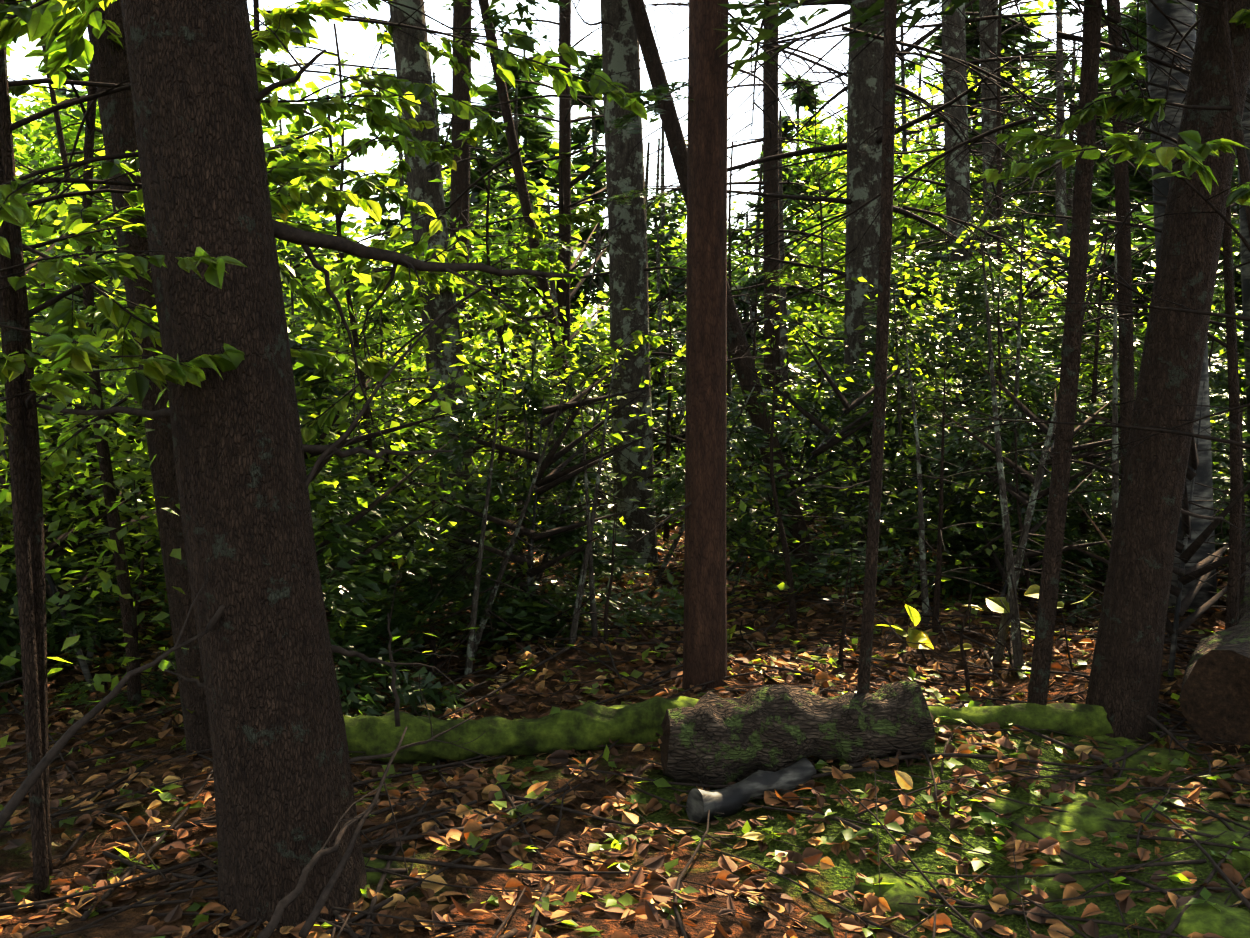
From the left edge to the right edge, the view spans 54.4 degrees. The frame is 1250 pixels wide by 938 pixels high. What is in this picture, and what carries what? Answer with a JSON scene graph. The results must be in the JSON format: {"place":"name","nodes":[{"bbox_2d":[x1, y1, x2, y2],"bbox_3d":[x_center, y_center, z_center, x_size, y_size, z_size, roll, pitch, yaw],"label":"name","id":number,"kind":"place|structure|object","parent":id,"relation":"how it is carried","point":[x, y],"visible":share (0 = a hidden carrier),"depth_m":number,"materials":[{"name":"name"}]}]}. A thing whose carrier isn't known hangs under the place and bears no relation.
{"place":"outdoors","nodes":[
{"label":"outdoors","id":0,"kind":"place"},
{"bbox_2d":[7,0,1141,365],"label":"sky","id":1,"kind":"structure","parent":0,"point":[352,37],"materials":[{"name":"white"}]},
{"bbox_2d":[0,487,1249,937],"bbox_3d":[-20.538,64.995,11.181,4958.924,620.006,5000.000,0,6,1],"label":"ground","id":2,"kind":"structure","parent":0,"point":[700,867],"depth_m":3.76,"materials":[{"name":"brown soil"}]},
{"bbox_2d":[1,7,1204,691],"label":"saplings","id":3,"kind":"object","parent":2,"relation":"on","point":[83,663],"visible":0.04,"depth_m":5.81,"materials":[{"name":"grey plant"}]},
{"bbox_2d":[0,0,1249,792],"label":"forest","id":4,"kind":"object","parent":2,"relation":"on","point":[538,136],"depth_m":7.13,"materials":[{"name":"green plant"}]},
{"bbox_2d":[0,0,1249,937],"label":"broad leaves","id":5,"kind":"object","parent":4,"relation":"attached to","point":[60,24],"visible":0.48,"depth_m":3.79,"materials":[{"name":"green plant"}]},
{"bbox_2d":[0,0,1249,937],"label":"dead branches","id":6,"kind":"object","parent":4,"relation":"attached to","point":[303,240],"visible":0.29,"depth_m":3.61,"materials":[{"name":"brown wood"}]},
{"bbox_2d":[0,0,1249,711],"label":"branches","id":7,"kind":"object","parent":4,"relation":"attached to","point":[836,148],"visible":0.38,"depth_m":6.26,"materials":[{"name":"green plant"}]},
{"bbox_2d":[0,0,1249,931],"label":"tree trunks","id":8,"kind":"object","parent":2,"relation":"on","point":[264,720],"visible":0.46,"depth_m":3.18,"materials":[{"name":"brown plant"}]},
{"bbox_2d":[0,0,1249,879],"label":"sapling stems","id":9,"kind":"object","parent":2,"relation":"on","point":[105,465],"visible":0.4,"depth_m":4.67,"materials":[{"name":"brown plant"}]},
{"bbox_2d":[0,0,1249,716],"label":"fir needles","id":10,"kind":"object","parent":2,"relation":"on","point":[534,342],"visible":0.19,"depth_m":7.09,"materials":[{"name":"green plant"}]},
{"bbox_2d":[389,0,1009,596],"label":"tree trunks","id":11,"kind":"object","parent":2,"relation":"on","point":[627,238],"visible":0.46,"depth_m":7.87,"materials":[{"name":"grey plant"}]},
{"bbox_2d":[682,0,728,690],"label":"tree trunk","id":12,"kind":"object","parent":2,"relation":"on","point":[705,635],"visible":0.85,"depth_m":4.75,"materials":[{"name":"red plant"}]},
{"bbox_2d":[343,696,1249,937],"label":"moss log and cushions","id":13,"kind":"object","parent":2,"relation":"on","point":[588,726],"visible":0.46,"depth_m":4.34,"materials":[{"name":"green plant"}]},
{"bbox_2d":[659,650,1249,775],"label":"fallen log ends","id":14,"kind":"object","parent":2,"relation":"on","point":[1214,699],"visible":0.69,"depth_m":4.38,"materials":[{"name":"brown wood"}]},
{"bbox_2d":[664,531,1249,784],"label":"fallen logs","id":15,"kind":"object","parent":2,"relation":"on","point":[714,738],"visible":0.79,"depth_m":4.05,"materials":[{"name":"brown plant"}]},
{"bbox_2d":[686,0,1249,823],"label":"birch wood","id":16,"kind":"object","parent":2,"relation":"on","point":[728,800],"visible":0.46,"depth_m":6.08,"materials":[{"name":"grey plant"}]}
]}

